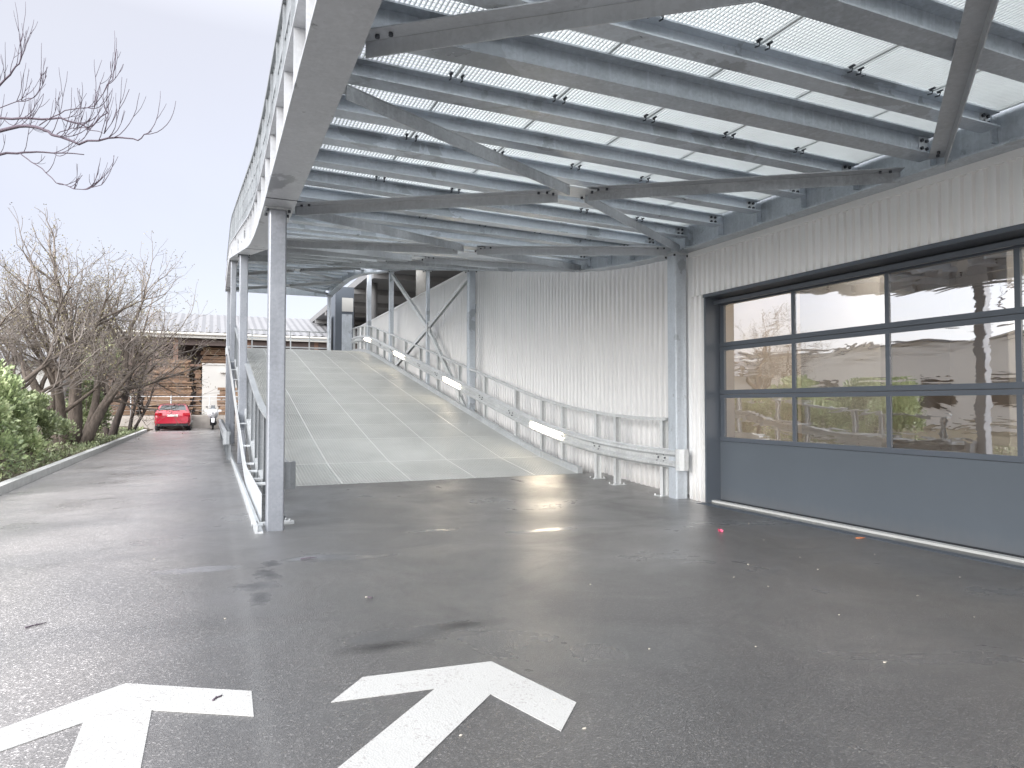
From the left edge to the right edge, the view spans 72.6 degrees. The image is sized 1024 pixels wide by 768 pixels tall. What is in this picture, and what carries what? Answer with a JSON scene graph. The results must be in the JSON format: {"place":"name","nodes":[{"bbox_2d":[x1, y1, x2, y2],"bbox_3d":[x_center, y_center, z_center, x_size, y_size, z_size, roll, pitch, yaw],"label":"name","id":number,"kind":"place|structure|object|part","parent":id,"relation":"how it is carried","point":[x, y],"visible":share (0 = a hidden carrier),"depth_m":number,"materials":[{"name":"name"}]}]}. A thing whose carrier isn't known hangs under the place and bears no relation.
{"place":"outdoors","nodes":[
{"label":"outdoors","id":0,"kind":"place"},
{"bbox_2d":[0,426,148,481],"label":"verge","id":1,"kind":"structure","parent":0,"point":[29,469],"depth_m":17.65,"materials":[{"name":"green plant"}]},
{"bbox_2d":[0,397,28,469],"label":"laurel bush","id":2,"kind":"object","parent":1,"relation":"on","point":[7,441],"visible":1,"depth_m":13.04,"materials":[{"name":"green plant"}]},
{"bbox_2d":[0,358,50,460],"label":"laurel bush","id":3,"kind":"object","parent":1,"relation":"on","point":[11,390],"visible":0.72,"depth_m":15.41,"materials":[{"name":"green plant"}]},
{"bbox_2d":[0,389,79,452],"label":"laurel bush","id":4,"kind":"object","parent":1,"relation":"on","point":[49,422],"visible":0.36,"depth_m":17.89,"materials":[{"name":"green plant"}]},
{"bbox_2d":[0,267,134,395],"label":"bare tree","id":5,"kind":"object","parent":1,"relation":"on","point":[46,363],"visible":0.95,"depth_m":19.93,"materials":[{"name":"brown plant"}]},
{"bbox_2d":[0,426,142,480],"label":"ground cover","id":6,"kind":"object","parent":1,"relation":"on","point":[94,443],"visible":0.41,"depth_m":19.26,"materials":[{"name":"green plant"}]},
{"bbox_2d":[0,2,175,189],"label":"overhanging tree","id":7,"kind":"object","parent":1,"relation":"on","point":[26,125],"visible":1,"depth_m":7.50,"materials":[{"name":"brown plant"}]},
{"bbox_2d":[65,376,112,436],"bbox_3d":[-15.555,0.963,25.482,1.819,2.573,2.493,1,-2,-23],"label":"ivy shrub","id":8,"kind":"object","parent":1,"relation":"on","point":[88,401],"visible":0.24,"depth_m":25.43,"materials":[{"name":"green plant"}]},
{"bbox_2d":[65,399,114,430],"bbox_3d":[-19.222,1.493,31.280,2.351,1.850,3.992,1,-2,-23],"label":"ivy shrub","id":9,"kind":"object","parent":1,"relation":"on","point":[100,428],"visible":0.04,"depth_m":31.80,"materials":[{"name":"green plant"}]},
{"bbox_2d":[79,338,121,393],"bbox_3d":[-17.170,-0.493,29.073,2.036,2.951,2.206,1,-2,-23],"label":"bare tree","id":10,"kind":"object","parent":1,"relation":"on","point":[101,389],"visible":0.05,"depth_m":29.04,"materials":[{"name":"brown plant"}]},
{"bbox_2d":[0,202,225,444],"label":"bare tree","id":11,"kind":"object","parent":1,"relation":"on","point":[96,414],"visible":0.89,"depth_m":23.28,"materials":[{"name":"brown plant"}]},
{"bbox_2d":[42,285,184,436],"bbox_3d":[-16.322,-0.912,28.423,5.345,6.550,5.200,1,-2,-31],"label":"bare tree","id":12,"kind":"object","parent":1,"relation":"on","point":[115,425],"visible":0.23,"depth_m":28.68,"materials":[{"name":"brown plant"}]},
{"bbox_2d":[86,336,187,430],"bbox_3d":[-18.244,-0.013,33.830,4.929,5.019,4.736,2,-2,-43],"label":"bare tree","id":13,"kind":"object","parent":1,"relation":"on","point":[134,409],"visible":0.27,"depth_m":34.30,"materials":[{"name":"brown plant"}]},
{"bbox_2d":[111,414,207,415],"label":"yard","id":14,"kind":"structure","parent":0,"point":[153,415],"depth_m":44.38,"materials":[{"name":"grey asphalt"}]},
{"bbox_2d":[0,308,82,426],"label":"white hall","id":15,"kind":"structure","parent":14,"relation":"on","point":[39,379],"depth_m":40.21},
{"bbox_2d":[83,374,139,414],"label":"timber stack","id":16,"kind":"object","parent":14,"relation":"on","point":[127,411],"visible":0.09,"depth_m":43.93,"materials":[{"name":"brown wood"}]},
{"bbox_2d":[141,381,193,414],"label":"timber stack","id":17,"kind":"object","parent":14,"relation":"on","point":[189,390],"visible":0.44,"depth_m":44.60,"materials":[{"name":"brown wood"}]},
{"bbox_2d":[147,358,191,381],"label":"timber stack","id":18,"kind":"object","parent":17,"relation":"on","point":[185,365],"visible":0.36,"depth_m":44.91,"materials":[{"name":"brown wood"}]},
{"bbox_2d":[193,369,201,414],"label":"timber stack","id":19,"kind":"object","parent":14,"relation":"on","point":[197,385],"visible":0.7,"depth_m":45.52,"materials":[{"name":"brown wood"}]},
{"bbox_2d":[77,310,356,413],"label":"timber shed","id":20,"kind":"structure","parent":14,"relation":"on","point":[214,323],"depth_m":50.40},
{"bbox_2d":[201,347,225,363],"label":"timber stack","id":21,"kind":"object","parent":20,"relation":"on","point":[209,355],"visible":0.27,"depth_m":49.02,"materials":[{"name":"brown wood"}]},
{"bbox_2d":[202,363,237,414],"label":"container","id":22,"kind":"object","parent":14,"relation":"on","point":[213,374],"visible":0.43,"depth_m":45.72,"materials":[{"name":"white metal"}]},
{"bbox_2d":[217,387,237,414],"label":"timber stack","id":23,"kind":"object","parent":14,"relation":"on","point":[221,401],"visible":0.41,"depth_m":44.88,"materials":[{"name":"brown wood"}]},
{"bbox_2d":[0,0,601,318],"label":"sky","id":24,"kind":"structure","parent":0,"point":[181,182],"materials":[{"name":"white"}]},
{"bbox_2d":[0,428,1023,767],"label":"road","id":25,"kind":"structure","parent":0,"point":[738,664],"depth_m":4.70,"materials":[{"name":"grey asphalt"}]},
{"bbox_2d":[0,683,253,767],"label":"road arrow","id":26,"kind":"object","parent":25,"relation":"on","point":[115,721],"visible":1,"depth_m":3.33,"materials":[{"name":"paint"}]},
{"bbox_2d":[154,403,194,430],"bbox_3d":[-19.785,1.901,40.855,2.160,1.526,4.435,1,-2,-23],"label":"parked car","id":27,"kind":"object","parent":25,"relation":"on","point":[170,419],"visible":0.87,"depth_m":39.02,"materials":[{"name":"red paint"}]},
{"bbox_3d":[-19.023,1.382,39.099,1.400,0.350,0.290,1,-2,-23],"label":"rear window","id":28,"kind":"part","parent":27,"relation":"part of","materials":[{"name":"grey glass"}]},
{"bbox_2d":[205,405,220,428],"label":"motorcycle","id":29,"kind":"object","parent":25,"relation":"on","point":[212,412],"visible":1,"depth_m":41.39,"materials":[{"name":"plastic"}]},
{"bbox_2d":[218,419,230,459],"bbox_3d":[-10.682,2.013,25.725,0.212,1.145,17.209,1,-2,-23],"label":"crash barrier","id":30,"kind":"object","parent":25,"relation":"on","point":[225,433],"visible":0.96,"depth_m":18.69,"materials":[{"name":"metal"}]},
{"bbox_2d":[225,290,230,428],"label":"support column","id":31,"kind":"structure","parent":25,"relation":"on","point":[227,364],"depth_m":34.40,"materials":[{"name":"metal"}]},
{"bbox_2d":[229,260,237,442],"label":"support column","id":32,"kind":"structure","parent":25,"relation":"on","point":[232,336],"depth_m":26.60,"materials":[{"name":"metal"}]},
{"bbox_2d":[237,254,249,463],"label":"support column","id":33,"kind":"structure","parent":25,"relation":"on","point":[243,326],"depth_m":17.58,"materials":[{"name":"metal"}]},
{"bbox_2d":[225,0,1023,296],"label":"canopy","id":34,"kind":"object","parent":33,"relation":"on","point":[641,132],"depth_m":6.53,"materials":[{"name":"metal"}]},
{"bbox_2d":[227,0,296,258],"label":"guard railing","id":35,"kind":"object","parent":34,"relation":"on","point":[245,199],"visible":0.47,"depth_m":8.92,"materials":[{"name":"metal"}]},
{"bbox_2d":[231,452,262,533],"bbox_3d":[-8.495,2.056,21.007,0.090,0.090,28.200,1,-2,-23],"label":"base channel","id":36,"kind":"object","parent":25,"relation":"on","point":[257,529],"visible":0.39,"depth_m":10.36,"materials":[{"name":"metal"}]},
{"bbox_2d":[225,346,581,521],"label":"access ramp","id":37,"kind":"structure","parent":25,"relation":"on","point":[354,416],"depth_m":16.85,"materials":[{"name":"concrete"}]},
{"bbox_2d":[229,325,295,519],"bbox_3d":[-8.402,-0.551,21.596,0.307,5.607,28.529,1,-2,-23],"label":"crash barrier","id":38,"kind":"object","parent":37,"relation":"attached to","point":[255,410],"visible":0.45,"depth_m":12.93,"materials":[{"name":"metal"}]},
{"bbox_2d":[238,328,327,349],"bbox_3d":[-12.083,-2.235,36.465,4.950,1.160,0.080,1,-2,-23],"label":"landing railing","id":39,"kind":"object","parent":37,"relation":"on","point":[290,339],"visible":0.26,"depth_m":36.67,"materials":[{"name":"metal"}]},
{"bbox_2d":[326,296,332,349],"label":"support column","id":40,"kind":"structure","parent":37,"relation":"on","point":[329,322],"depth_m":36.52,"materials":[{"name":"metal"}]},
{"bbox_2d":[327,287,353,350],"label":"stair tower","id":41,"kind":"structure","parent":37,"relation":"on","point":[342,312],"depth_m":38.10,"materials":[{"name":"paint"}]},
{"bbox_2d":[342,314,351,350],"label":"door","id":42,"kind":"structure","parent":41,"relation":"in","point":[346,318],"depth_m":38.10,"materials":[{"name":"metal"}]},
{"bbox_2d":[342,298,352,311],"bbox_3d":[-9.002,-4.337,38.157,0.600,0.750,0.032,1,-2,-23],"label":"window","id":43,"kind":"structure","parent":41,"relation":"in","point":[347,303],"depth_m":38.14,"materials":[{"name":"white glass"}]},
{"bbox_2d":[366,274,371,349],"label":"support column","id":44,"kind":"structure","parent":37,"relation":"attached to","point":[369,295],"depth_m":33.23,"materials":[{"name":"metal"}]},
{"bbox_2d":[387,271,395,361],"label":"support column","id":45,"kind":"structure","parent":37,"relation":"attached to","point":[391,305],"depth_m":29.09,"materials":[{"name":"metal"}]},
{"bbox_2d":[423,270,432,384],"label":"support column","id":46,"kind":"structure","parent":37,"relation":"attached to","point":[427,319],"depth_m":24.13,"materials":[{"name":"metal"}]},
{"bbox_2d":[465,270,476,410],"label":"support column","id":47,"kind":"structure","parent":37,"relation":"attached to","point":[470,329],"depth_m":20.03,"materials":[{"name":"metal"}]},
{"bbox_2d":[391,274,466,406],"bbox_3d":[-3.112,-1.877,24.613,0.150,5.686,9.496,1,-2,-23],"label":"brace","id":48,"kind":"object","parent":47,"relation":"attached to","point":[428,326],"depth_m":23.54,"materials":[{"name":"metal"}]},
{"bbox_2d":[351,325,688,496],"bbox_3d":[-2.811,-0.490,23.727,0.277,5.606,28.029,1,-2,-23],"label":"crash barrier","id":49,"kind":"object","parent":37,"relation":"attached to","point":[617,449],"visible":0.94,"depth_m":14.64,"materials":[{"name":"metal"}]},
{"bbox_2d":[442,377,460,387],"bbox_3d":[-1.854,-0.059,21.256,0.075,0.384,1.614,1,-2,-23],"label":"tube light","id":50,"kind":"object","parent":49,"relation":"attached to","point":[452,382],"visible":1,"depth_m":21.16,"materials":[{"name":"white plastic"}]},
{"bbox_2d":[529,422,563,437],"bbox_3d":[0.733,0.989,15.207,0.075,0.303,1.611,1,-2,-23],"label":"tube light","id":51,"kind":"object","parent":49,"relation":"attached to","point":[547,430],"visible":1,"depth_m":15.10,"materials":[{"name":"white plastic"}]},
{"bbox_2d":[331,661,575,767],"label":"road arrow","id":52,"kind":"object","parent":25,"relation":"on","point":[417,734],"visible":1,"depth_m":3.50,"materials":[{"name":"paint"}]},
{"bbox_2d":[259,472,689,525],"bbox_3d":[-0.570,1.769,11.226,6.620,0.145,3.160,1,-2,-23],"label":"ramp apron","id":53,"kind":"object","parent":25,"relation":"on","point":[318,504],"visible":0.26,"depth_m":11.02,"materials":[{"name":"concrete"}]},
{"bbox_2d":[251,206,293,531],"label":"support column","id":54,"kind":"structure","parent":53,"relation":"on","point":[276,361],"depth_m":8.28,"materials":[{"name":"metal"}]},
{"bbox_2d":[664,252,687,498],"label":"support column","id":55,"kind":"structure","parent":53,"relation":"on","point":[677,370],"depth_m":11.08,"materials":[{"name":"metal"}]},
{"bbox_2d":[698,502,1023,569],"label":"drain channel","id":56,"kind":"object","parent":25,"relation":"on","point":[905,544],"visible":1,"depth_m":7.67,"materials":[{"name":"steel"}]},
{"label":"ground","id":57,"kind":"structure","parent":0,"visible":0},
{"bbox_2d":[0,429,146,495],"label":"kerb","id":58,"kind":"structure","parent":57,"relation":"on","point":[12,484],"depth_m":15.53,"materials":[{"name":"concrete"}]},
{"bbox_2d":[107,415,236,428],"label":"retaining wall","id":59,"kind":"structure","parent":57,"relation":"on","point":[200,421],"depth_m":42.31,"materials":[{"name":"concrete"}]},
{"bbox_2d":[128,396,237,415],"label":"wire fence","id":60,"kind":"object","parent":59,"relation":"on","point":[209,405],"visible":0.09,"depth_m":42.79,"materials":[{"name":"metal"}]},
{"bbox_2d":[310,147,1023,562],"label":"industrial building","id":61,"kind":"structure","parent":57,"relation":"on","point":[856,365],"depth_m":10.94,"materials":[{"name":"metal"}]},
{"bbox_2d":[719,237,1023,557],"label":"garage door","id":62,"kind":"structure","parent":61,"relation":"in","point":[969,500],"depth_m":8.07,"materials":[{"name":"paint"}]}
]}

